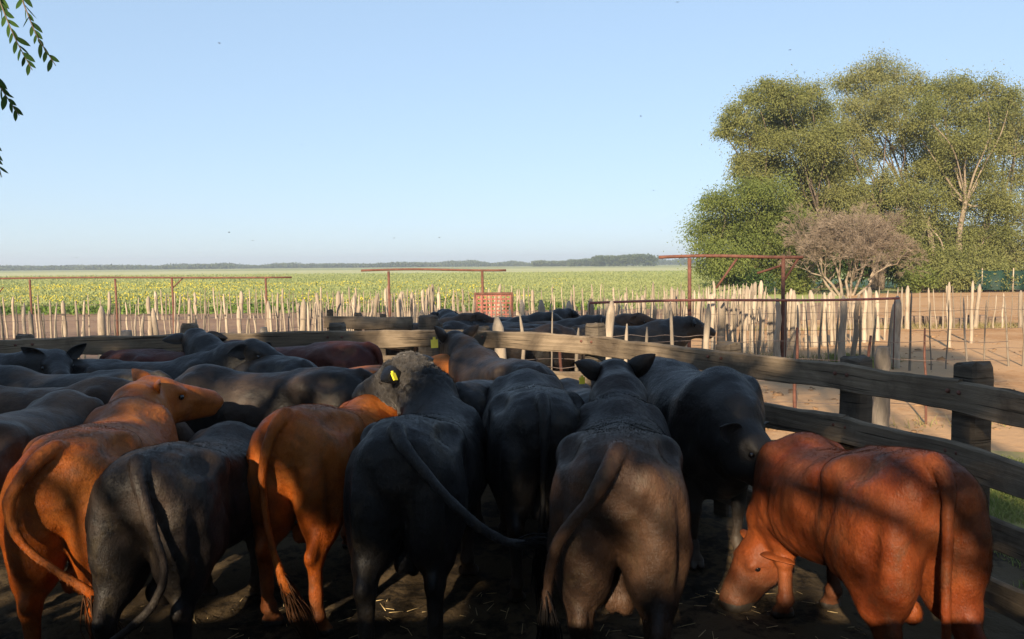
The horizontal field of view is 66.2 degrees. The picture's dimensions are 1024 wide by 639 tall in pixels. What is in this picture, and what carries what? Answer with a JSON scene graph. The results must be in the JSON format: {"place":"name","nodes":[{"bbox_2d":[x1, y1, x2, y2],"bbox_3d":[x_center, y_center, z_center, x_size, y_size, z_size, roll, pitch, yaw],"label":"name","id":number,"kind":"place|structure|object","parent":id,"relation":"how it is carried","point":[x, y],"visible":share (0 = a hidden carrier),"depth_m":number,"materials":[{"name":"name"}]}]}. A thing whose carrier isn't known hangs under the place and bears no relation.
{"place":"outdoors","nodes":[
{"label":"outdoors","id":0,"kind":"place"},
{"bbox_2d":[2,271,934,313],"bbox_3d":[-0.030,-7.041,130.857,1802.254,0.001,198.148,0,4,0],"label":"green field","id":1,"kind":"structure","parent":0,"point":[799,296],"depth_m":60.86,"materials":[{"name":"green plant"}]},
{"bbox_2d":[0,278,573,305],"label":"yellow flowers","id":2,"kind":"object","parent":1,"relation":"on","point":[68,296],"visible":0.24,"depth_m":53.70,"materials":[{"name":"plant"}]},
{"bbox_2d":[0,294,598,314],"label":"crop edge plants","id":3,"kind":"object","parent":1,"relation":"on","point":[105,307],"visible":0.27,"depth_m":35.80,"materials":[{"name":"green plant"}]},
{"bbox_2d":[0,270,744,313],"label":"crop plants","id":4,"kind":"object","parent":1,"relation":"on","point":[584,281],"visible":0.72,"depth_m":64.11,"materials":[{"name":"green plant"}]},
{"bbox_2d":[661,165,822,292],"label":"leafy tree","id":5,"kind":"object","parent":1,"relation":"on","point":[743,229],"visible":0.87,"depth_m":51.99,"materials":[{"name":"green plant"}]},
{"bbox_2d":[725,260,780,294],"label":"bush","id":6,"kind":"object","parent":1,"relation":"on","point":[758,277],"visible":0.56,"depth_m":51.58,"materials":[{"name":"green plant"}]},
{"bbox_2d":[701,64,885,290],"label":"leafy tree","id":7,"kind":"object","parent":1,"relation":"on","point":[809,149],"visible":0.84,"depth_m":54.73,"materials":[{"name":"green plant"}]},
{"bbox_2d":[765,263,838,294],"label":"bush","id":8,"kind":"object","parent":1,"relation":"on","point":[793,281],"visible":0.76,"depth_m":51.55,"materials":[{"name":"green plant"}]},
{"bbox_2d":[781,174,1023,288],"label":"leafy tree","id":9,"kind":"object","parent":1,"relation":"on","point":[867,271],"visible":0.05,"depth_m":61.41,"materials":[{"name":"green plant"}]},
{"bbox_2d":[0,264,1022,292],"bbox_3d":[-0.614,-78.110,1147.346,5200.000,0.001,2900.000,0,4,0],"label":"ground","id":10,"kind":"structure","parent":0,"point":[475,267],"depth_m":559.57,"materials":[{"name":"green plant"}]},
{"bbox_2d":[0,258,767,270],"bbox_3d":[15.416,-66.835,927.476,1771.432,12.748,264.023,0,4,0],"label":"distant woods","id":11,"kind":"object","parent":10,"relation":"on","point":[464,263],"visible":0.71,"depth_m":902.65,"materials":[{"name":"green plant"}]},
{"bbox_2d":[531,253,658,266],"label":"distant grove","id":12,"kind":"object","parent":10,"relation":"on","point":[629,259],"visible":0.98,"depth_m":628.85,"materials":[{"name":"green plant"}]},
{"bbox_2d":[810,47,943,289],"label":"leafy tree","id":13,"kind":"object","parent":10,"relation":"on","point":[881,108],"visible":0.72,"depth_m":57.52,"materials":[{"name":"green plant"}]},
{"bbox_2d":[0,440,1023,638],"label":"pen ground","id":14,"kind":"structure","parent":0,"point":[230,574],"depth_m":4.73,"materials":[{"name":"brown soil"}]},
{"bbox_2d":[0,343,86,373],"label":"bull","id":15,"kind":"object","parent":14,"relation":"on","point":[50,361],"visible":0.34,"depth_m":7.10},
{"bbox_2d":[0,389,103,493],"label":"bull","id":16,"kind":"object","parent":14,"relation":"on","point":[50,412],"visible":0.27,"depth_m":4.74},
{"bbox_2d":[0,365,171,387],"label":"bull","id":17,"kind":"object","parent":14,"relation":"on","point":[16,376],"visible":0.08,"depth_m":6.43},
{"bbox_2d":[0,376,193,441],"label":"bull","id":18,"kind":"object","parent":14,"relation":"on","point":[103,389],"visible":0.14,"depth_m":5.73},
{"bbox_2d":[0,368,223,638],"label":"bull","id":19,"kind":"object","parent":14,"relation":"on","point":[48,484],"visible":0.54,"depth_m":3.69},
{"bbox_2d":[99,349,184,361],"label":"bull","id":20,"kind":"object","parent":14,"relation":"on","point":[148,355],"visible":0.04,"depth_m":7.83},
{"bbox_2d":[85,420,260,638],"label":"bull","id":21,"kind":"object","parent":14,"relation":"on","point":[174,518],"visible":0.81,"depth_m":3.62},
{"bbox_2d":[73,338,284,379],"bbox_3d":[-3.191,0.902,7.434,2.364,1.440,0.620,-1,4,-3],"label":"bull","id":22,"kind":"object","parent":14,"relation":"on","point":[232,355],"visible":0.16,"depth_m":7.26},
{"bbox_2d":[162,328,316,372],"bbox_3d":[-2.621,0.883,7.610,2.335,1.544,0.634,3,5,38],"label":"bull","id":23,"kind":"object","parent":14,"relation":"on","point":[193,340],"visible":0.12,"depth_m":7.65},
{"bbox_2d":[174,364,372,432],"bbox_3d":[-2.144,1.031,6.486,2.195,1.334,0.635,0,4,6],"label":"bull","id":24,"kind":"object","parent":14,"relation":"on","point":[252,399],"visible":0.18,"depth_m":6.19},
{"bbox_2d":[224,340,382,367],"bbox_3d":[-2.443,0.893,8.001,2.346,1.382,0.667,0,4,4],"label":"bull","id":25,"kind":"object","parent":14,"relation":"on","point":[347,354],"visible":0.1,"depth_m":7.73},
{"bbox_2d":[246,394,397,638],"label":"bull","id":26,"kind":"object","parent":14,"relation":"on","point":[297,457],"visible":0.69,"depth_m":4.31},
{"bbox_2d":[349,354,449,372],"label":"bull","id":27,"kind":"object","parent":14,"relation":"on","point":[441,360],"visible":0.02,"depth_m":7.60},
{"bbox_2d":[342,349,547,638],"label":"bull","id":28,"kind":"object","parent":14,"relation":"on","point":[415,483],"visible":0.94,"depth_m":3.87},
{"bbox_2d":[455,380,493,532],"bbox_3d":[0.005,1.048,6.763,0.601,1.250,1.932,2,5,30],"label":"bull","id":29,"kind":"object","parent":14,"relation":"on","point":[472,393],"visible":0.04,"depth_m":5.98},
{"bbox_2d":[119,589,865,638],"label":"straw","id":30,"kind":"object","parent":14,"relation":"on","point":[536,623],"visible":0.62,"depth_m":4.59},
{"bbox_2d":[431,325,559,382],"bbox_3d":[-0.232,0.853,7.469,0.634,1.516,2.394,-2,4,-27],"label":"bull","id":31,"kind":"object","parent":14,"relation":"on","point":[471,358],"visible":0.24,"depth_m":7.43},
{"bbox_2d":[0,322,1023,625],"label":"corral fence","id":32,"kind":"object","parent":14,"relation":"on","point":[972,398],"visible":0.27,"depth_m":5.36,"materials":[{"name":"brown wood"}]},
{"bbox_2d":[482,368,583,610],"bbox_3d":[0.141,1.041,5.611,0.739,1.354,2.132,-1,4,-3],"label":"bull","id":33,"kind":"object","parent":14,"relation":"on","point":[530,419],"visible":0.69,"depth_m":4.67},
{"bbox_2d":[560,378,590,402],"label":"bull","id":34,"kind":"object","parent":14,"relation":"on","point":[575,386],"visible":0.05,"depth_m":6.44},
{"bbox_2d":[536,353,692,638],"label":"bull","id":35,"kind":"object","parent":14,"relation":"on","point":[619,538],"visible":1,"depth_m":3.38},
{"bbox_2d":[638,356,770,570],"bbox_3d":[1.332,0.993,5.741,0.674,1.422,2.296,-1,4,-12],"label":"bull","id":36,"kind":"object","parent":14,"relation":"on","point":[715,417],"visible":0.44,"depth_m":5.15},
{"bbox_2d":[719,431,994,638],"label":"bull","id":37,"kind":"object","parent":14,"relation":"on","point":[888,536],"visible":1,"depth_m":3.38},
{"bbox_2d":[0,289,1023,358],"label":"dirt paddock","id":38,"kind":"structure","parent":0,"point":[71,325],"depth_m":30.11,"materials":[{"name":"brown soil"}]},
{"bbox_2d":[0,0,58,176],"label":"shade tree","id":39,"kind":"object","parent":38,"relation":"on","point":[4,6],"visible":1,"depth_m":2.56,"materials":[{"name":"green plant"}]},
{"bbox_2d":[0,276,291,335],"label":"pipe gantry","id":40,"kind":"object","parent":38,"relation":"on","point":[116,302],"visible":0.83,"depth_m":20.96,"materials":[{"name":"brown metal"}]},
{"bbox_2d":[54,317,267,337],"bbox_3d":[-5.254,0.771,11.173,5.005,1.620,0.332,-1,4,-8],"label":"post fence","id":41,"kind":"object","parent":38,"relation":"on","point":[129,332],"visible":0.06,"depth_m":11.06,"materials":[{"name":"wood"}]},
{"bbox_2d":[266,284,438,331],"bbox_3d":[-4.056,-0.122,23.522,0.309,1.668,13.307,0,4,10],"label":"stick fence","id":42,"kind":"object","parent":38,"relation":"on","point":[375,300],"visible":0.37,"depth_m":22.44,"materials":[{"name":"wood"}]},
{"bbox_2d":[324,309,413,361],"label":"wooden gate","id":43,"kind":"structure","parent":38,"relation":"on","point":[357,322],"depth_m":11.61,"materials":[{"name":"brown wood"}]},
{"bbox_2d":[418,314,442,356],"bbox_3d":[-1.173,0.770,11.396,0.370,1.692,0.337,0,4,0],"label":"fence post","id":44,"kind":"object","parent":38,"relation":"on","point":[428,322],"visible":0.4,"depth_m":11.22,"materials":[{"name":"grey wood"}]},
{"bbox_2d":[361,268,505,316],"bbox_3d":[-1.785,-0.012,18.041,3.320,2.336,0.090,0,4,0],"label":"pipe gantry","id":45,"kind":"object","parent":38,"relation":"on","point":[430,269],"visible":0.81,"depth_m":17.95,"materials":[{"name":"brown metal"}]},
{"bbox_2d":[375,312,501,354],"bbox_3d":[-1.281,0.580,12.787,2.273,1.374,0.642,-2,4,-16],"label":"cow","id":46,"kind":"object","parent":38,"relation":"on","point":[480,316],"visible":0.12,"depth_m":12.78},
{"bbox_2d":[0,294,893,361],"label":"stick fence","id":47,"kind":"object","parent":38,"relation":"on","point":[305,318],"visible":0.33,"depth_m":16.02,"materials":[{"name":"wood"}]},
{"bbox_2d":[430,309,476,324],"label":"cow","id":48,"kind":"object","parent":38,"relation":"on","point":[441,313],"visible":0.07,"depth_m":14.01},
{"bbox_2d":[154,281,765,319],"bbox_3d":[-1.742,-0.720,32.286,25.325,1.577,0.340,-1,4,-3],"label":"stick fence","id":49,"kind":"object","parent":38,"relation":"on","point":[241,297],"visible":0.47,"depth_m":32.02,"materials":[{"name":"wood"}]},
{"bbox_2d":[474,292,512,316],"bbox_3d":[-0.385,0.272,16.880,0.851,1.709,0.080,0,4,0],"label":"lattice panel","id":50,"kind":"object","parent":38,"relation":"on","point":[496,294],"visible":0.41,"depth_m":16.81,"materials":[{"name":"red paint"}]},
{"bbox_2d":[459,312,562,325],"bbox_3d":[-0.082,0.562,13.007,2.305,1.364,0.628,-1,4,-10],"label":"cow","id":51,"kind":"object","parent":38,"relation":"on","point":[539,316],"visible":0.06,"depth_m":12.92},
{"bbox_2d":[0,284,1022,338],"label":"stick fence","id":52,"kind":"object","parent":38,"relation":"on","point":[439,301],"visible":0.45,"depth_m":23.90,"materials":[{"name":"wood"}]},
{"bbox_2d":[461,323,584,370],"bbox_3d":[0.239,0.698,11.474,2.092,1.293,0.607,0,4,5],"label":"cow","id":53,"kind":"object","parent":38,"relation":"on","point":[567,360],"visible":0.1,"depth_m":11.23},
{"bbox_2d":[492,308,579,320],"bbox_3d":[0.399,0.500,13.842,2.305,1.364,0.628,-3,5,-30],"label":"cow","id":54,"kind":"object","parent":38,"relation":"on","point":[565,313],"visible":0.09,"depth_m":13.97},
{"bbox_2d":[528,313,655,325],"bbox_3d":[1.260,0.583,12.458,2.273,1.374,0.642,-1,4,-1],"label":"cow","id":55,"kind":"object","parent":38,"relation":"on","point":[634,319],"visible":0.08,"depth_m":12.30},
{"bbox_2d":[749,319,1021,429],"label":"dry grass","id":56,"kind":"structure","parent":38,"relation":"on","point":[998,324],"depth_m":24.39,"materials":[{"name":"beige plant"}]},
{"bbox_2d":[884,258,954,292],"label":"bush","id":57,"kind":"object","parent":38,"relation":"on","point":[913,278],"visible":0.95,"depth_m":52.60,"materials":[{"name":"green plant"}]},
{"bbox_2d":[873,59,1023,291],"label":"leafy tree","id":58,"kind":"object","parent":38,"relation":"on","point":[954,157],"visible":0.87,"depth_m":56.33,"materials":[{"name":"green plant"}]},
{"bbox_2d":[923,258,995,292],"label":"bush","id":59,"kind":"object","parent":38,"relation":"on","point":[957,283],"visible":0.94,"depth_m":52.43,"materials":[{"name":"green plant"}]},
{"bbox_2d":[950,268,1023,291],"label":"net fence","id":60,"kind":"object","parent":38,"relation":"on","point":[995,277],"visible":0.69,"depth_m":52.95,"materials":[{"name":"green fabric"}]},
{"bbox_2d":[966,81,1023,269],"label":"leafy tree","id":61,"kind":"object","parent":38,"relation":"on","point":[1016,171],"visible":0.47,"depth_m":57.41,"materials":[{"name":"green plant"}]},
{"bbox_2d":[974,250,1023,291],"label":"bush","id":62,"kind":"object","parent":38,"relation":"on","point":[1006,267],"visible":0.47,"depth_m":53.28,"materials":[{"name":"green plant"}]},
{"bbox_2d":[0,0,1023,265],"label":"sky","id":63,"kind":"structure","parent":0,"point":[312,131],"materials":[{"name":"blue"}]},
{"bbox_2d":[685,292,1023,451],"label":"dirt yard","id":64,"kind":"structure","parent":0,"point":[1003,438],"depth_m":17.27,"materials":[{"name":"brown soil"}]},
{"bbox_2d":[416,321,535,352],"bbox_3d":[-0.561,0.669,11.982,2.092,1.293,0.607,1,4,15],"label":"cow","id":65,"kind":"object","parent":64,"relation":"on","point":[453,325],"visible":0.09,"depth_m":11.84},
{"bbox_2d":[483,315,620,370],"bbox_3d":[0.638,0.607,12.284,2.305,1.364,0.628,0,4,2],"label":"cow","id":66,"kind":"object","parent":64,"relation":"on","point":[572,322],"visible":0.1,"depth_m":12.13},
{"bbox_2d":[492,301,715,370],"bbox_3d":[1.168,0.715,9.778,2.860,1.902,0.197,0,4,9],"label":"stick fence","id":67,"kind":"object","parent":64,"relation":"on","point":[609,325],"visible":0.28,"depth_m":9.70,"materials":[{"name":"wood"}]},
{"bbox_2d":[569,316,715,370],"bbox_3d":[1.951,0.630,11.797,2.305,1.364,0.628,-1,4,-4],"label":"cow","id":68,"kind":"object","parent":64,"relation":"on","point":[685,326],"visible":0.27,"depth_m":11.62},
{"bbox_2d":[522,280,763,331],"bbox_3d":[4.738,-0.044,21.314,0.390,1.686,17.996,2,5,31],"label":"stick fence","id":69,"kind":"object","parent":64,"relation":"on","point":[641,306],"visible":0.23,"depth_m":21.98,"materials":[{"name":"wood"}]},
{"bbox_2d":[658,254,803,356],"bbox_3d":[4.181,0.034,15.042,2.756,2.569,0.104,0,4,0],"label":"pipe gantry","id":70,"kind":"object","parent":64,"relation":"on","point":[782,266],"visible":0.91,"depth_m":14.96,"materials":[{"name":"brown metal"}]},
{"bbox_2d":[589,297,899,369],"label":"pipe gate","id":71,"kind":"structure","parent":64,"relation":"on","point":[757,300],"depth_m":14.77,"materials":[{"name":"brown metal"}]},
{"bbox_2d":[527,327,1007,423],"bbox_3d":[2.912,0.833,10.257,6.779,1.468,0.184,0,4,3],"label":"stake fence","id":72,"kind":"object","parent":64,"relation":"on","point":[560,358],"visible":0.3,"depth_m":10.11,"materials":[{"name":"wood"}]},
{"bbox_2d":[773,298,781,356],"bbox_3d":[5.097,0.406,15.065,0.166,1.634,0.135,0,4,-2],"label":"fence post","id":73,"kind":"object","parent":64,"relation":"on","point":[776,343],"visible":0.62,"depth_m":15.01,"materials":[{"name":"grey wood"}]},
{"bbox_2d":[710,287,888,353],"bbox_3d":[7.250,0.089,19.227,6.694,1.668,0.333,-3,5,-34],"label":"stick fence","id":74,"kind":"object","parent":64,"relation":"on","point":[868,315],"visible":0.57,"depth_m":18.95,"materials":[{"name":"wood"}]},
{"bbox_2d":[660,309,1021,432],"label":"clods","id":75,"kind":"object","parent":64,"relation":"on","point":[777,393],"visible":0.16,"depth_m":12.93,"materials":[{"name":"soil"}]},
{"bbox_2d":[837,296,846,361],"bbox_3d":[6.718,0.332,15.955,0.179,1.633,0.185,1,5,18],"label":"fence post","id":76,"kind":"object","parent":64,"relation":"on","point":[842,329],"visible":0.74,"depth_m":15.90,"materials":[{"name":"grey wood"}]},
{"bbox_2d":[774,199,930,295],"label":"bare shrub","id":77,"kind":"object","parent":64,"relation":"on","point":[839,230],"visible":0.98,"depth_m":48.27,"materials":[{"name":"brown plant"}]},
{"bbox_2d":[872,346,890,426],"bbox_3d":[4.557,0.942,9.690,0.233,1.227,0.233,1,4,14],"label":"fence post","id":78,"kind":"object","parent":64,"relation":"on","point":[881,405],"visible":0.47,"depth_m":9.62,"materials":[{"name":"grey wood"}]},
{"bbox_2d":[890,296,901,368],"bbox_3d":[7.573,0.355,15.460,0.209,1.645,0.203,-5,6,-41],"label":"fence post","id":79,"kind":"object","parent":64,"relation":"on","point":[898,311],"visible":0.69,"depth_m":15.41,"materials":[{"name":"grey wood"}]},
{"bbox_2d":[847,315,1007,325],"bbox_3d":[14.914,0.023,25.670,8.009,0.340,0.383,0,4,0],"label":"brick edging","id":80,"kind":"object","parent":64,"relation":"on","point":[938,318],"visible":0.3,"depth_m":25.55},
{"bbox_2d":[947,282,952,347],"bbox_3d":[10.629,0.007,19.073,0.133,1.841,0.108,-1,3,31],"label":"fence post","id":81,"kind":"object","parent":64,"relation":"on","point":[950,311],"visible":0.69,"depth_m":19.03,"materials":[{"name":"beige wood"}]},
{"bbox_2d":[908,291,1023,370],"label":"stick fence","id":82,"kind":"object","parent":64,"relation":"on","point":[965,345],"visible":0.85,"depth_m":15.29,"materials":[{"name":"wood"}]},
{"bbox_2d":[969,281,973,342],"bbox_3d":[11.736,-0.071,20.047,0.096,1.842,0.115,0,4,9],"label":"fence post","id":83,"kind":"object","parent":64,"relation":"on","point":[971,313],"visible":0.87,"depth_m":20.02,"materials":[{"name":"beige wood"}]},
{"bbox_2d":[989,450,1023,527],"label":"grass strip","id":84,"kind":"object","parent":64,"relation":"on","point":[1019,455],"depth_m":8.36,"materials":[{"name":"plant"}]},
{"bbox_2d":[989,453,1023,589],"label":"grass","id":85,"kind":"structure","parent":84,"relation":"on","point":[1001,504],"depth_m":6.53,"materials":[{"name":"green plant"}]},
{"label":"weed ground","id":86,"kind":"structure","parent":0,"visible":0},
{"bbox_2d":[824,351,898,368],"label":"weeds","id":87,"kind":"object","parent":86,"relation":"on","point":[831,357],"visible":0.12,"depth_m":16.46,"materials":[{"name":"green plant"}]}
]}

